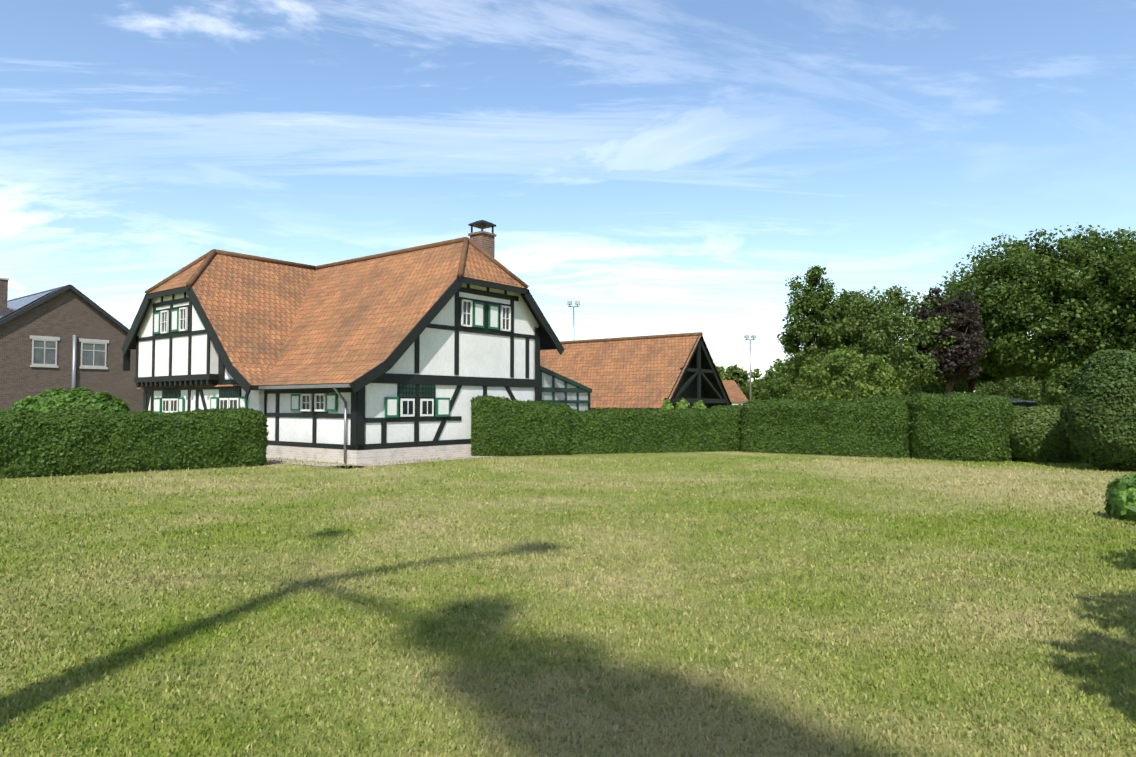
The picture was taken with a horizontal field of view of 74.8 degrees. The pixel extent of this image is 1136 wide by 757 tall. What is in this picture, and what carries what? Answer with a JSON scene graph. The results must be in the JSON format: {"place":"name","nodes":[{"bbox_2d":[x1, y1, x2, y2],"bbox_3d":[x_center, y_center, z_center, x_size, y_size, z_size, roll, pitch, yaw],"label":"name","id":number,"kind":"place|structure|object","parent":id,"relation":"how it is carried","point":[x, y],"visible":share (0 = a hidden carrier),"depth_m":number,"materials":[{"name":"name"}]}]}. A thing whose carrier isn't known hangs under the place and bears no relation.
{"place":"outdoors","nodes":[
{"label":"outdoors","id":0,"kind":"place"},
{"bbox_2d":[0,451,1135,756],"bbox_3d":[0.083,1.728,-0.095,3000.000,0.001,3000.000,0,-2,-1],"label":"lawn ground","id":1,"kind":"structure","parent":0,"point":[520,465],"depth_m":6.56,"materials":[{"name":"green plant"}]},
{"bbox_2d":[12,387,130,413],"bbox_3d":[-26.134,1.808,38.619,6.737,2.755,2.824,0,-2,-1],"label":"laurel","id":2,"kind":"object","parent":1,"relation":"on","point":[102,403],"depth_m":37.97,"materials":[{"name":"green plant"}]},
{"bbox_2d":[0,278,143,411],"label":"neighbour house","id":3,"kind":"structure","parent":1,"relation":"on","point":[68,337],"depth_m":44.36,"materials":[{"name":"brick"}]},
{"bbox_2d":[0,406,268,478],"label":"hedge","id":4,"kind":"object","parent":1,"relation":"on","point":[63,430],"depth_m":18.82,"materials":[{"name":"green plant"}]},
{"bbox_2d":[3,465,266,478],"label":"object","id":5,"kind":"structure","parent":1,"relation":"on","point":[130,472],"depth_m":18.84,"materials":[{"name":"brown soil"}]},
{"bbox_2d":[121,220,564,464],"bbox_3d":[-8.876,-1.494,28.843,14.490,8.460,10.084,-2,-3,38],"label":"farmhouse","id":6,"kind":"object","parent":1,"relation":"on","point":[402,354],"visible":0.96,"depth_m":25.46,"materials":[{"name":"paint"}]},
{"bbox_2d":[266,456,494,468],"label":"house paving","id":7,"kind":"structure","parent":1,"relation":"on","point":[359,465],"depth_m":22.01,"materials":[{"name":"concrete"}]},
{"bbox_2d":[470,394,572,455],"bbox_3d":[-1.663,1.599,25.687,3.607,2.111,1.669,1,-2,-18],"label":"tall hedge","id":8,"kind":"object","parent":1,"relation":"on","point":[523,405],"depth_m":25.00,"materials":[{"name":"green plant"}]},
{"bbox_2d":[495,454,572,456],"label":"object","id":9,"kind":"object","parent":1,"relation":"on","point":[532,455],"depth_m":25.12,"materials":[{"name":"brown soil"}]},
{"bbox_2d":[540,366,591,410],"bbox_3d":[-2.025,1.112,31.082,4.500,3.408,4.189,-2,-3,38],"label":"conservatory","id":10,"kind":"object","parent":1,"relation":"on","point":[555,387],"visible":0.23,"depth_m":29.88,"materials":[{"name":"clear glass"}]},
{"bbox_2d":[567,301,579,339],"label":"floodlight mast","id":11,"kind":"object","parent":1,"relation":"on","point":[569,303],"visible":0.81,"depth_m":95.14,"materials":[{"name":"metal"}]},
{"bbox_2d":[573,451,732,454],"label":"dry ground","id":12,"kind":"structure","parent":1,"relation":"on","point":[664,452],"depth_m":26.69,"materials":[{"name":"brown soil"}]},
{"bbox_2d":[570,404,741,453],"bbox_3d":[3.381,1.812,27.317,7.845,1.789,1.474,1,-2,-16],"label":"hedge","id":13,"kind":"object","parent":1,"relation":"on","point":[616,433],"depth_m":26.65,"materials":[{"name":"green plant"}]},
{"bbox_2d":[660,399,673,409],"bbox_3d":[4.811,1.988,36.005,0.973,2.001,0.986,0,-2,-1],"label":"bush","id":14,"kind":"object","parent":1,"relation":"on","point":[666,401],"depth_m":35.83,"materials":[{"name":"green plant"}]},
{"bbox_2d":[675,398,690,409],"bbox_3d":[5.545,1.964,36.008,0.970,2.083,0.998,0,-2,-1],"label":"bush","id":15,"kind":"object","parent":1,"relation":"on","point":[683,400],"depth_m":35.83,"materials":[{"name":"green plant"}]},
{"bbox_2d":[692,399,706,408],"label":"bush","id":16,"kind":"object","parent":1,"relation":"on","point":[700,400],"depth_m":35.85,"materials":[{"name":"green plant"}]},
{"bbox_2d":[714,363,730,379],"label":"tree","id":17,"kind":"object","parent":1,"relation":"on","point":[725,375],"depth_m":119.42,"materials":[{"name":"green plant"}]},
{"bbox_2d":[726,364,749,395],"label":"tree","id":18,"kind":"object","parent":1,"relation":"on","point":[738,375],"depth_m":123.96,"materials":[{"name":"green plant"}]},
{"bbox_2d":[744,335,755,400],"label":"floodlight mast","id":19,"kind":"object","parent":1,"relation":"on","point":[747,336],"visible":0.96,"depth_m":110.27,"materials":[{"name":"metal"}]},
{"bbox_2d":[740,358,792,400],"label":"tree","id":20,"kind":"object","parent":1,"relation":"on","point":[756,391],"depth_m":118.04,"materials":[{"name":"green plant"}]},
{"bbox_2d":[759,369,810,399],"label":"understory","id":21,"kind":"object","parent":1,"relation":"on","point":[780,386],"visible":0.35,"depth_m":85.27,"materials":[{"name":"green plant"}]},
{"bbox_2d":[776,265,854,379],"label":"poplar tree","id":22,"kind":"object","parent":1,"relation":"on","point":[797,331],"depth_m":69.43,"materials":[{"name":"green plant"}]},
{"bbox_2d":[739,396,911,457],"bbox_3d":[8.980,1.637,26.113,5.941,2.051,1.782,-2,-3,38],"label":"hedge","id":23,"kind":"object","parent":1,"relation":"on","point":[869,421],"depth_m":25.29,"materials":[{"name":"green plant"}]},
{"bbox_2d":[791,345,906,400],"bbox_3d":[18.197,0.628,48.240,6.922,5.578,7.420,0,-2,-1],"label":"bush","id":24,"kind":"object","parent":1,"relation":"on","point":[829,378],"depth_m":47.01,"materials":[{"name":"green plant"}]},
{"bbox_2d":[827,288,888,351],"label":"willow tree","id":25,"kind":"object","parent":1,"relation":"on","point":[851,294],"visible":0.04,"depth_m":75.49,"materials":[{"name":"green plant"}]},
{"bbox_2d":[829,284,959,394],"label":"willow tree","id":26,"kind":"object","parent":1,"relation":"on","point":[872,328],"depth_m":65.92,"materials":[{"name":"green plant"}]},
{"bbox_2d":[898,379,970,397],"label":"understory","id":27,"kind":"object","parent":1,"relation":"on","point":[933,387],"depth_m":81.80,"materials":[{"name":"green plant"}]},
{"bbox_2d":[908,286,989,393],"bbox_3d":[33.998,-2.139,66.593,7.397,12.393,7.536,0,-2,-1],"label":"copper tree","id":28,"kind":"object","parent":1,"relation":"on","point":[961,357],"depth_m":64.91,"materials":[{"name":"purple plant"}]},
{"bbox_2d":[908,391,1013,461],"bbox_3d":[13.618,1.534,25.146,2.908,2.190,6.231,-1,-2,36],"label":"hedge","id":29,"kind":"object","parent":1,"relation":"on","point":[958,424],"depth_m":22.69,"materials":[{"name":"green plant"}]},
{"bbox_2d":[908,290,1030,394],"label":"oak tree","id":30,"kind":"object","parent":1,"relation":"on","point":[982,377],"depth_m":86.84,"materials":[{"name":"plant"}]},
{"bbox_2d":[962,377,1030,395],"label":"tree","id":31,"kind":"object","parent":1,"relation":"on","point":[980,385],"depth_m":118.70,"materials":[{"name":"green plant"}]},
{"bbox_2d":[973,374,1042,404],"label":"understory","id":32,"kind":"object","parent":1,"relation":"on","point":[1018,388],"depth_m":98.01,"materials":[{"name":"green plant"}]},
{"bbox_2d":[1006,398,1036,407],"bbox_3d":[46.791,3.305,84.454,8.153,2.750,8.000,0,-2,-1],"label":"car","id":33,"kind":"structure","parent":1,"relation":"on","point":[1017,402],"depth_m":80.71,"materials":[{"name":"metal"}]},
{"bbox_2d":[1002,371,1056,396],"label":"tree","id":34,"kind":"object","parent":1,"relation":"on","point":[1032,395],"depth_m":125.10,"materials":[{"name":"green plant"}]},
{"bbox_2d":[937,222,1135,404],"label":"oak tree","id":35,"kind":"object","parent":1,"relation":"on","point":[1016,291],"depth_m":69.80,"materials":[{"name":"green plant"}]},
{"bbox_2d":[1009,404,1082,462],"bbox_3d":[14.674,1.665,22.650,2.715,1.746,2.504,0,-2,-1],"label":"round shrub","id":36,"kind":"object","parent":1,"relation":"on","point":[1031,454],"depth_m":21.92,"materials":[{"name":"green plant"}]},
{"bbox_2d":[1037,364,1079,405],"bbox_3d":[42.823,1.245,60.291,8.542,5.181,8.440,0,-2,-1],"label":"understory","id":37,"kind":"object","parent":1,"relation":"on","point":[1065,378],"visible":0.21,"depth_m":60.07,"materials":[{"name":"green plant"}]},
{"bbox_2d":[1059,349,1135,470],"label":"tall shrub","id":38,"kind":"object","parent":1,"relation":"on","point":[1113,455],"depth_m":19.06,"materials":[{"name":"green plant"}]},
{"bbox_2d":[1103,472,1135,520],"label":"plant","id":39,"kind":"object","parent":1,"relation":"on","point":[1129,515],"depth_m":11.05,"materials":[{"name":"green plant"}]},
{"bbox_2d":[0,0,1135,395],"label":"sky","id":40,"kind":"structure","parent":0,"point":[658,167],"materials":[{"name":"blue"}]},
{"bbox_2d":[540,332,731,409],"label":"barn","id":41,"kind":"structure","parent":0,"point":[643,372],"depth_m":40.36,"materials":[{"name":"tile"}]},
{"bbox_2d":[722,380,747,404],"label":"house","id":42,"kind":"structure","parent":0,"point":[736,395],"depth_m":72.33,"materials":[{"name":"tile"}]},
{"bbox_2d":[739,451,910,458],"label":"dry ground","id":43,"kind":"structure","parent":0,"point":[819,455],"depth_m":25.12,"materials":[{"name":"brown soil"}]},
{"bbox_2d":[1012,405,1025,413],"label":"hedge","id":44,"kind":"object","parent":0,"point":[1018,406],"depth_m":31.61,"materials":[{"name":"green plant"}]},
{"bbox_2d":[1059,227,1135,366],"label":"tree","id":45,"kind":"object","parent":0,"point":[1120,281],"depth_m":65.46,"materials":[{"name":"green plant"}]}
]}

